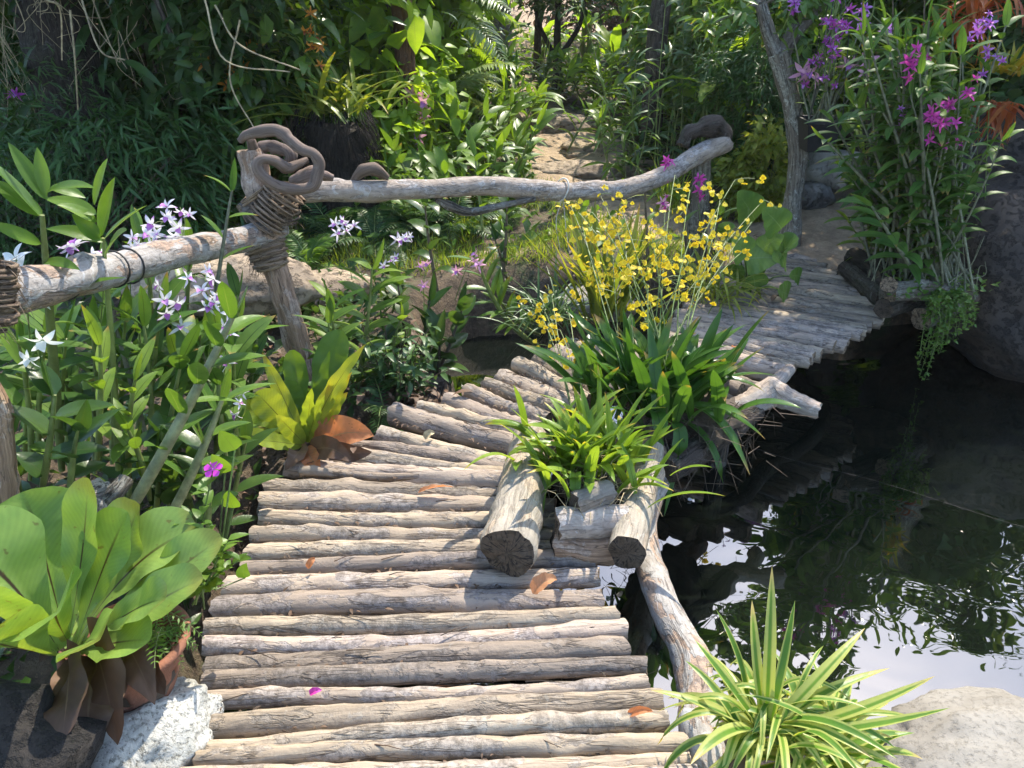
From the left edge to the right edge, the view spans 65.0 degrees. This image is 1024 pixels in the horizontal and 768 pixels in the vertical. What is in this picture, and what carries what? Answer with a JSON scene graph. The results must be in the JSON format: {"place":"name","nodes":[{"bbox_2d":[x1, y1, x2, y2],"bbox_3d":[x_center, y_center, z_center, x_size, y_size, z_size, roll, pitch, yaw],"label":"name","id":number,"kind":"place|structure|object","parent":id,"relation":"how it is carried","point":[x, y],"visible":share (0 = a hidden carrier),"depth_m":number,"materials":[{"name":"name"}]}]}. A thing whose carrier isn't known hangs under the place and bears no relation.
{"place":"outdoors","nodes":[
{"label":"outdoors","id":0,"kind":"place"},
{"bbox_2d":[162,171,735,278],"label":"grass","id":1,"kind":"structure","parent":0,"point":[513,251],"depth_m":5.17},
{"bbox_2d":[0,0,995,683],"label":"ground","id":2,"kind":"structure","parent":0,"point":[820,238],"depth_m":4.95,"materials":[{"name":"soil"}]},
{"bbox_2d":[0,678,106,767],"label":"rock","id":3,"kind":"object","parent":2,"relation":"on","point":[31,736],"visible":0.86,"depth_m":1.48,"materials":[{"name":"grey stone"}]},
{"bbox_2d":[0,5,166,165],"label":"shrub","id":4,"kind":"object","parent":2,"relation":"on","point":[36,109],"visible":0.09,"depth_m":5.89,"materials":[{"name":"green plant"}]},
{"bbox_2d":[0,2,209,264],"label":"shrub","id":5,"kind":"object","parent":2,"relation":"on","point":[45,202],"visible":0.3,"depth_m":4.89,"materials":[{"name":"green plant"}]},
{"bbox_2d":[0,82,273,264],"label":"shrub","id":6,"kind":"object","parent":2,"relation":"on","point":[134,195],"visible":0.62,"depth_m":4.85,"materials":[{"name":"green plant"}]},
{"bbox_2d":[0,285,275,474],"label":"orchid plant","id":7,"kind":"object","parent":2,"relation":"on","point":[182,350],"visible":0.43,"depth_m":2.57,"materials":[{"name":"green plant"}]},
{"bbox_2d":[107,263,287,433],"bbox_3d":[-1.106,-0.097,2.666,0.645,0.705,0.399,5,28,11],"label":"orchid plant","id":8,"kind":"object","parent":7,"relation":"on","point":[170,291],"visible":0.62,"depth_m":2.60,"materials":[{"name":"green plant"}]},
{"bbox_2d":[98,199,210,322],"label":"orchid plant","id":9,"kind":"object","parent":2,"relation":"on","point":[140,231],"visible":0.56,"depth_m":2.74,"materials":[{"name":"white plant"}]},
{"bbox_2d":[91,676,223,767],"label":"coral rock","id":10,"kind":"object","parent":2,"relation":"on","point":[172,729],"visible":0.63,"depth_m":1.77,"materials":[{"name":"stone"}]},
{"bbox_2d":[57,603,191,713],"bbox_3d":[-0.867,0.648,1.839,0.278,0.175,0.278,0,27,0],"label":"terracotta pot","id":11,"kind":"object","parent":10,"relation":"on","point":[133,699],"visible":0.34,"depth_m":1.80,"materials":[{"name":"ceramic"}]},
{"bbox_2d":[0,477,222,744],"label":"birds nest fern","id":12,"kind":"object","parent":11,"relation":"in","point":[72,560],"visible":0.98,"depth_m":1.72,"materials":[{"name":"green plant"}]},
{"bbox_2d":[93,609,203,668],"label":"fern","id":13,"kind":"object","parent":11,"relation":"in","point":[175,629],"visible":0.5,"depth_m":1.79,"materials":[{"name":"green plant"}]},
{"bbox_2d":[172,430,251,609],"bbox_3d":[-0.712,0.331,1.866,0.211,0.459,0.167,0,27,0],"label":"periwinkle","id":14,"kind":"object","parent":11,"relation":"in","point":[227,442],"visible":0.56,"depth_m":1.89,"materials":[{"name":"green plant"}]},
{"bbox_2d":[33,394,282,553],"bbox_3d":[-1.044,0.325,2.449,0.652,0.620,0.354,0,27,0],"label":"orchid plant","id":15,"kind":"object","parent":2,"relation":"on","point":[156,431],"visible":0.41,"depth_m":2.35,"materials":[{"name":"green plant"}]},
{"bbox_2d":[81,305,157,500],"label":"orchid plant","id":16,"kind":"object","parent":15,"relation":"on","point":[129,444],"visible":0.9,"depth_m":2.22,"materials":[{"name":"green plant"}]},
{"bbox_2d":[130,281,275,507],"bbox_3d":[-0.854,0.120,2.113,0.495,0.838,0.221,-10,29,-18],"label":"orchid plant","id":17,"kind":"object","parent":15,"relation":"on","point":[198,375],"visible":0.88,"depth_m":2.10,"materials":[{"name":"green plant"}]},
{"bbox_2d":[69,157,258,448],"bbox_3d":[-1.136,-0.236,2.726,0.556,0.956,0.477,0,27,0],"label":"orchid plant","id":18,"kind":"object","parent":2,"relation":"on","point":[233,178],"visible":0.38,"depth_m":2.75,"materials":[{"name":"green plant"}]},
{"bbox_2d":[0,0,336,238],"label":"shrub","id":19,"kind":"object","parent":2,"relation":"on","point":[149,79],"visible":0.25,"depth_m":5.25,"materials":[{"name":"green plant"}]},
{"bbox_2d":[0,245,416,682],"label":"ground cover","id":20,"kind":"object","parent":2,"relation":"on","point":[110,472],"visible":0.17,"depth_m":3.58,"materials":[{"name":"green plant"}]},
{"bbox_2d":[121,252,323,316],"bbox_3d":[-1.403,-0.482,3.906,1.003,0.280,0.552,0,27,0],"label":"ledge rock","id":21,"kind":"object","parent":2,"relation":"on","point":[258,300],"visible":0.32,"depth_m":3.75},
{"bbox_2d":[0,0,457,236],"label":"tree","id":22,"kind":"object","parent":2,"relation":"on","point":[41,24],"visible":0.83,"depth_m":4.99,"materials":[{"name":"green plant"}]},
{"bbox_2d":[85,0,390,180],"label":"shrub","id":23,"kind":"object","parent":2,"relation":"on","point":[266,26],"visible":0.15,"depth_m":5.36,"materials":[{"name":"green plant"}]},
{"bbox_2d":[203,0,374,222],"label":"shrub","id":24,"kind":"object","parent":2,"relation":"on","point":[303,63],"visible":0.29,"depth_m":5.26,"materials":[{"name":"green plant"}]},
{"bbox_2d":[226,262,366,398],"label":"orchid plant","id":25,"kind":"object","parent":2,"relation":"on","point":[235,285],"visible":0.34,"depth_m":3.12,"materials":[{"name":"green plant"}]},
{"bbox_2d":[284,229,337,269],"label":"fern","id":26,"kind":"object","parent":2,"relation":"on","point":[305,246],"visible":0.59,"depth_m":4.89,"materials":[{"name":"green plant"}]},
{"bbox_2d":[228,29,433,237],"bbox_3d":[-1.198,-1.635,5.466,1.372,1.492,1.373,0,27,0],"label":"tree fern stump","id":27,"kind":"object","parent":2,"relation":"on","point":[341,146],"visible":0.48,"depth_m":5.30,"materials":[{"name":"black plant"}]},
{"bbox_2d":[139,86,320,176],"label":"strap plant","id":28,"kind":"object","parent":27,"relation":"on","point":[234,144],"visible":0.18,"depth_m":5.39,"materials":[{"name":"green plant"}]},
{"bbox_2d":[300,267,373,310],"bbox_3d":[-1.046,-0.509,4.451,0.545,0.212,0.428,0,27,0],"label":"ledge rock","id":29,"kind":"object","parent":2,"relation":"on","point":[334,276],"visible":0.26,"depth_m":4.39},
{"bbox_2d":[293,202,394,241],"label":"fern","id":30,"kind":"object","parent":2,"relation":"on","point":[316,224],"visible":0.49,"depth_m":5.27,"materials":[{"name":"green plant"}]},
{"bbox_2d":[307,239,412,382],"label":"orchid plant","id":31,"kind":"object","parent":2,"relation":"on","point":[352,286],"visible":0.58,"depth_m":3.42,"materials":[{"name":"green plant"}]},
{"bbox_2d":[308,201,422,268],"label":"fern","id":32,"kind":"object","parent":2,"relation":"on","point":[369,218],"visible":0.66,"depth_m":5.25,"materials":[{"name":"green plant"}]},
{"bbox_2d":[277,10,472,173],"bbox_3d":[-1.046,-2.034,6.255,1.468,1.594,1.534,19,33,32],"label":"shrub","id":33,"kind":"object","parent":2,"relation":"on","point":[399,118],"visible":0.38,"depth_m":6.05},
{"bbox_2d":[286,142,474,235],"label":"ginger plant","id":34,"kind":"object","parent":2,"relation":"on","point":[391,159],"visible":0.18,"depth_m":5.45,"materials":[{"name":"green plant"}]},
{"bbox_2d":[295,0,483,142],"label":"shrub","id":35,"kind":"object","parent":2,"relation":"on","point":[413,32],"visible":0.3,"depth_m":6.04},
{"bbox_2d":[26,152,759,662],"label":"leaf litter","id":36,"kind":"object","parent":2,"relation":"on","point":[412,400],"visible":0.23,"depth_m":3.45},
{"bbox_2d":[390,0,418,175],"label":"tree","id":37,"kind":"object","parent":2,"relation":"on","point":[404,53],"visible":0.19,"depth_m":6.07,"materials":[{"name":"red plant"}]},
{"bbox_2d":[347,320,462,404],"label":"leafy shrub","id":38,"kind":"object","parent":2,"relation":"on","point":[400,380],"visible":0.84,"depth_m":3.39,"materials":[{"name":"green plant"}]},
{"bbox_2d":[367,197,457,243],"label":"fern","id":39,"kind":"object","parent":2,"relation":"on","point":[404,217],"visible":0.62,"depth_m":5.25,"materials":[{"name":"green plant"}]},
{"bbox_2d":[359,249,485,383],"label":"orchid plant","id":40,"kind":"object","parent":2,"relation":"on","point":[458,319],"visible":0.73,"depth_m":3.85,"materials":[{"name":"green plant"}]},
{"bbox_2d":[328,176,519,299],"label":"orchid plant","id":41,"kind":"object","parent":2,"relation":"on","point":[422,226],"visible":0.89,"depth_m":4.24,"materials":[{"name":"green plant"}]},
{"bbox_2d":[366,117,513,239],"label":"ginger plant","id":42,"kind":"object","parent":2,"relation":"on","point":[439,164],"visible":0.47,"depth_m":5.59,"materials":[{"name":"green plant"}]},
{"bbox_2d":[387,0,516,132],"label":"shrub","id":43,"kind":"object","parent":2,"relation":"on","point":[447,29],"visible":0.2,"depth_m":7.45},
{"bbox_2d":[379,0,525,66],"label":"fern","id":44,"kind":"object","parent":2,"relation":"on","point":[477,36],"visible":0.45,"depth_m":6.88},
{"bbox_2d":[393,61,521,115],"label":"fern","id":45,"kind":"object","parent":2,"relation":"on","point":[473,80],"visible":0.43,"depth_m":6.82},
{"bbox_2d":[415,196,503,246],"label":"fern","id":46,"kind":"object","parent":2,"relation":"on","point":[444,228],"visible":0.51,"depth_m":5.42,"materials":[{"name":"green plant"}]},
{"bbox_2d":[430,38,537,125],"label":"ginger plant","id":47,"kind":"object","parent":2,"relation":"on","point":[513,79],"visible":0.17,"depth_m":8.12,"materials":[{"name":"green plant"}]},
{"bbox_2d":[404,91,564,177],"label":"ginger plant","id":48,"kind":"object","parent":2,"relation":"on","point":[517,128],"visible":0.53,"depth_m":6.11,"materials":[{"name":"green plant"}]},
{"bbox_2d":[448,243,540,345],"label":"orchid plant","id":49,"kind":"object","parent":2,"relation":"on","point":[500,288],"visible":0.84,"depth_m":4.13,"materials":[{"name":"green plant"}]},
{"bbox_2d":[0,24,1006,259],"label":"ground cover","id":50,"kind":"object","parent":2,"relation":"on","point":[526,222],"visible":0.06,"depth_m":5.86,"materials":[{"name":"green plant"}]},
{"bbox_2d":[446,75,609,152],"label":"ginger plant","id":51,"kind":"object","parent":2,"relation":"on","point":[509,113],"visible":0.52,"depth_m":7.22,"materials":[{"name":"green plant"}]},
{"bbox_2d":[180,253,884,767],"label":"log bridge","id":52,"kind":"structure","parent":2,"relation":"on","point":[818,313],"depth_m":2.17,"materials":[{"name":"grey wood"}]},
{"bbox_2d":[239,329,373,477],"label":"birds nest fern","id":53,"kind":"object","parent":52,"relation":"on","point":[293,411],"visible":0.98,"depth_m":2.93,"materials":[{"name":"green plant"}]},
{"bbox_2d":[0,114,733,503],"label":"branch handrail","id":54,"kind":"object","parent":52,"relation":"attached to","point":[270,202],"visible":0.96,"depth_m":3.08,"materials":[{"name":"grey wood"}]},
{"bbox_2d":[0,142,123,480],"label":"orchid plant","id":55,"kind":"object","parent":54,"relation":"attached to","point":[16,193],"visible":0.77,"depth_m":2.05,"materials":[{"name":"green plant"}]},
{"bbox_2d":[12,352,120,492],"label":"orchid plant","id":56,"kind":"object","parent":54,"relation":"attached to","point":[45,379],"visible":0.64,"depth_m":2.02,"materials":[{"name":"green plant"}]},
{"bbox_2d":[47,158,146,470],"bbox_3d":[-1.187,-0.180,2.409,0.322,1.012,0.350,0,27,0],"label":"orchid plant","id":57,"kind":"object","parent":54,"relation":"attached to","point":[86,228],"visible":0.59,"depth_m":2.23,"materials":[{"name":"green plant"}]},
{"bbox_2d":[220,327,784,761],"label":"twig litter","id":58,"kind":"object","parent":52,"relation":"on","point":[290,613],"visible":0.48,"depth_m":2.31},
{"bbox_2d":[480,421,674,576],"bbox_3d":[0.224,0.330,2.566,0.633,0.276,0.695,0,27,0],"label":"log planter","id":59,"kind":"object","parent":52,"relation":"on","point":[597,526],"visible":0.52,"depth_m":2.38,"materials":[{"name":"grey wood"}]},
{"bbox_2d":[465,367,722,512],"bbox_3d":[0.230,0.214,2.576,0.759,0.385,0.675,0,27,0],"label":"spider plant","id":60,"kind":"object","parent":59,"relation":"in","point":[591,434],"visible":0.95,"depth_m":2.56,"materials":[{"name":"plant"}]},
{"bbox_2d":[635,441,725,767],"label":"crooked pole","id":61,"kind":"object","parent":52,"relation":"on","point":[678,633],"visible":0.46,"depth_m":2.13,"materials":[{"name":"grey wood"}]},
{"bbox_2d":[632,155,736,289],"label":"orchid plant","id":62,"kind":"object","parent":52,"relation":"on","point":[667,160],"visible":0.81,"depth_m":4.26,"materials":[{"name":"green plant"}]},
{"bbox_2d":[633,235,787,319],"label":"spiky grass","id":63,"kind":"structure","parent":52,"relation":"on","point":[727,291],"depth_m":4.16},
{"bbox_2d":[613,380,818,506],"bbox_3d":[0.679,0.192,3.029,0.783,0.471,0.808,-10,29,-19],"label":"log planter","id":64,"kind":"object","parent":52,"relation":"on","point":[696,451],"visible":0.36,"depth_m":2.92,"materials":[{"name":"brown wood"}]},
{"bbox_2d":[517,175,801,515],"bbox_3d":[0.583,-0.265,3.247,1.024,0.942,1.475,5,28,10],"label":"oncidium orchid","id":65,"kind":"object","parent":64,"relation":"in","point":[684,372],"visible":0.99,"depth_m":2.98,"materials":[{"name":"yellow plant"}]},
{"bbox_2d":[735,364,821,418],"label":"forked branch","id":66,"kind":"object","parent":64,"relation":"on","point":[809,406],"visible":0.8,"depth_m":3.17,"materials":[{"name":"grey wood"}]},
{"bbox_2d":[716,190,801,302],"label":"broad leaf plant","id":67,"kind":"object","parent":52,"relation":"on","point":[771,247],"visible":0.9,"depth_m":4.16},
{"bbox_2d":[837,247,980,329],"bbox_3d":[2.177,-0.545,4.293,0.790,0.327,0.856,0,27,0],"label":"log planter","id":68,"kind":"object","parent":52,"relation":"on","point":[853,271],"visible":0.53,"depth_m":4.01,"materials":[{"name":"brown wood"}]},
{"bbox_2d":[804,0,1023,298],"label":"orchid clump","id":69,"kind":"object","parent":68,"relation":"in","point":[918,204],"visible":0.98,"depth_m":3.74,"materials":[{"name":"plant"}]},
{"bbox_2d":[876,268,999,380],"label":"trailing creeper","id":70,"kind":"object","parent":68,"relation":"hanging from","point":[949,300],"visible":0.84,"depth_m":3.88,"materials":[{"name":"green plant"}]},
{"bbox_2d":[484,39,602,109],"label":"ginger plant","id":71,"kind":"object","parent":2,"relation":"on","point":[549,64],"visible":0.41,"depth_m":8.87,"materials":[{"name":"green plant"}]},
{"bbox_2d":[469,250,621,419],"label":"orchid plant","id":72,"kind":"object","parent":2,"relation":"on","point":[549,309],"visible":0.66,"depth_m":4.07,"materials":[{"name":"green plant"}]},
{"bbox_2d":[502,0,641,91],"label":"tree","id":73,"kind":"object","parent":2,"relation":"on","point":[551,5],"visible":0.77,"depth_m":9.24,"materials":[{"name":"black plant"}]},
{"bbox_2d":[511,0,639,41],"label":"shrub","id":74,"kind":"object","parent":2,"relation":"on","point":[612,23],"visible":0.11,"depth_m":13.35,"materials":[{"name":"green plant"}]},
{"bbox_2d":[530,160,624,178],"bbox_3d":[0.545,-1.835,6.929,0.876,0.178,0.489,0,27,0],"label":"path stone","id":75,"kind":"object","parent":2,"relation":"on","point":[572,168],"visible":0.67,"depth_m":6.78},
{"bbox_2d":[557,139,628,157],"bbox_3d":[0.863,-2.223,7.621,0.878,0.186,0.518,0,27,0],"label":"path stone","id":76,"kind":"object","parent":2,"relation":"on","point":[580,147],"visible":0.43,"depth_m":7.47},
{"bbox_2d":[547,40,642,105],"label":"ginger plant","id":77,"kind":"object","parent":2,"relation":"on","point":[591,65],"visible":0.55,"depth_m":8.74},
{"bbox_2d":[527,199,682,323],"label":"clump","id":78,"kind":"object","parent":2,"relation":"on","point":[596,306],"visible":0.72,"depth_m":4.01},
{"bbox_2d":[583,21,631,83],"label":"heliconia plant","id":79,"kind":"object","parent":2,"relation":"on","point":[616,37],"visible":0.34,"depth_m":10.22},
{"bbox_2d":[581,67,671,180],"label":"reed clump","id":80,"kind":"object","parent":2,"relation":"on","point":[607,163],"visible":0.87,"depth_m":6.08,"materials":[{"name":"green plant"}]},
{"bbox_2d":[577,87,675,147],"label":"ginger plant","id":81,"kind":"object","parent":2,"relation":"on","point":[597,116],"visible":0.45,"depth_m":7.48,"materials":[{"name":"green plant"}]},
{"bbox_2d":[562,0,723,179],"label":"reed clump","id":82,"kind":"object","parent":2,"relation":"on","point":[669,57],"visible":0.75,"depth_m":6.46,"materials":[{"name":"green plant"}]},
{"bbox_2d":[640,0,671,159],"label":"tree","id":83,"kind":"object","parent":2,"relation":"on","point":[656,13],"visible":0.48,"depth_m":6.82,"materials":[{"name":"brown plant"}]},
{"bbox_2d":[616,0,754,155],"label":"reed clump","id":84,"kind":"object","parent":2,"relation":"on","point":[690,100],"visible":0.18,"depth_m":7.07,"materials":[{"name":"green plant"}]},
{"bbox_2d":[648,27,778,183],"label":"banana plant","id":85,"kind":"object","parent":2,"relation":"on","point":[704,88],"visible":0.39,"depth_m":6.28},
{"bbox_2d":[605,0,899,155],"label":"shrub","id":86,"kind":"object","parent":2,"relation":"on","point":[641,35],"visible":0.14,"depth_m":7.25,"materials":[{"name":"green plant"}]},
{"bbox_2d":[667,3,843,181],"bbox_3d":[1.836,-2.096,6.051,1.319,1.463,1.308,0,27,0],"label":"shrub","id":87,"kind":"object","parent":2,"relation":"on","point":[745,93],"visible":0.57,"depth_m":5.82,"materials":[{"name":"green plant"}]},
{"bbox_2d":[710,104,808,222],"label":"shrub","id":88,"kind":"object","parent":2,"relation":"on","point":[745,165],"visible":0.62,"depth_m":5.71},
{"bbox_2d":[675,0,852,246],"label":"tree","id":89,"kind":"object","parent":2,"relation":"on","point":[805,19],"visible":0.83,"depth_m":4.90,"materials":[{"name":"grey plant"}]},
{"bbox_2d":[796,0,848,151],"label":"hanging pot","id":90,"kind":"object","parent":89,"relation":"hanging from","point":[811,143],"visible":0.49,"depth_m":4.86,"materials":[{"name":"black plastic"}]},
{"bbox_2d":[782,9,891,131],"bbox_3d":[1.868,-1.855,4.785,0.610,0.695,0.485,0,27,0],"label":"potted orchid","id":91,"kind":"object","parent":90,"relation":"in","point":[828,101],"visible":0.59,"depth_m":4.79,"materials":[{"name":"plant"}]},
{"bbox_2d":[801,0,856,89],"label":"flower cluster","id":92,"kind":"object","parent":91,"relation":"attached to","point":[833,23],"visible":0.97,"depth_m":4.49,"materials":[{"name":"purple plant"}]},
{"bbox_2d":[802,182,835,209],"bbox_3d":[2.270,-1.390,6.035,0.298,0.251,0.252,0,27,0],"label":"white stone","id":93,"kind":"object","parent":2,"relation":"on","point":[817,195],"visible":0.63,"depth_m":5.93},
{"bbox_2d":[805,150,875,198],"bbox_3d":[2.505,-1.572,6.147,0.646,0.428,0.490,0,27,0],"label":"white stone","id":94,"kind":"object","parent":2,"relation":"on","point":[816,171],"visible":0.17,"depth_m":6.00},
{"bbox_2d":[696,0,1019,152],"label":"shrub","id":95,"kind":"object","parent":2,"relation":"on","point":[878,15],"visible":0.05,"depth_m":6.18,"materials":[{"name":"green plant"}]},
{"bbox_2d":[720,0,1018,139],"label":"shrub","id":96,"kind":"object","parent":2,"relation":"on","point":[806,52],"visible":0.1,"depth_m":6.00,"materials":[{"name":"green plant"}]},
{"bbox_2d":[797,0,1021,109],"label":"shrub","id":97,"kind":"object","parent":2,"relation":"on","point":[974,82],"visible":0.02,"depth_m":5.87,"materials":[{"name":"green plant"}]},
{"bbox_2d":[938,107,1023,169],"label":"boulder","id":98,"kind":"object","parent":2,"relation":"on","point":[1014,148],"visible":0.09,"depth_m":5.06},
{"bbox_2d":[970,100,1023,144],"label":"bromeliad","id":99,"kind":"object","parent":98,"relation":"on","point":[999,114],"visible":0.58,"depth_m":4.37,"materials":[{"name":"orange plant"}]},
{"bbox_2d":[957,0,1023,156],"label":"shrub","id":100,"kind":"object","parent":2,"relation":"on","point":[1011,86],"visible":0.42,"depth_m":5.21,"materials":[{"name":"green plant"}]},
{"bbox_2d":[224,324,1023,761],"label":"pond water","id":101,"kind":"structure","parent":0,"point":[910,578],"depth_m":3.18,"materials":[{"name":"black liquid"}]},
{"bbox_2d":[722,720,804,764],"bbox_3d":[0.586,1.076,2.037,0.490,0.444,0.518,0,27,0],"label":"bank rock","id":102,"kind":"object","parent":101,"relation":"in","point":[762,762],"visible":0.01,"depth_m":1.94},
{"bbox_2d":[652,569,948,767],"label":"spider plant","id":103,"kind":"object","parent":102,"relation":"on","point":[816,720],"visible":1,"depth_m":1.63,"materials":[{"name":"green plant"}]},
{"bbox_2d":[866,686,1023,767],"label":"shore rock","id":104,"kind":"object","parent":101,"relation":"in","point":[976,727],"visible":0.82,"depth_m":2.11,"materials":[{"name":"stone"}]},
{"bbox_2d":[910,160,1023,382],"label":"boulder","id":105,"kind":"object","parent":101,"relation":"in","point":[992,342],"visible":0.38,"depth_m":4.09,"materials":[{"name":"stone"}]},
{"bbox_3d":[3.395,-2.569,5.097,2.355,3.261,2.239,0,27,0],"label":"tree","id":106,"kind":"object","parent":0,"visible":0},
{"bbox_2d":[912,0,1019,65],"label":"bromeliad","id":107,"kind":"object","parent":106,"relation":"hanging from","point":[968,26],"visible":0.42,"depth_m":4.26,"materials":[{"name":"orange plant"}]},
{"bbox_2d":[957,34,1023,76],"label":"bromeliad","id":108,"kind":"object","parent":106,"relation":"hanging from","point":[1012,66],"visible":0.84,"depth_m":4.23,"materials":[{"name":"green plant"}]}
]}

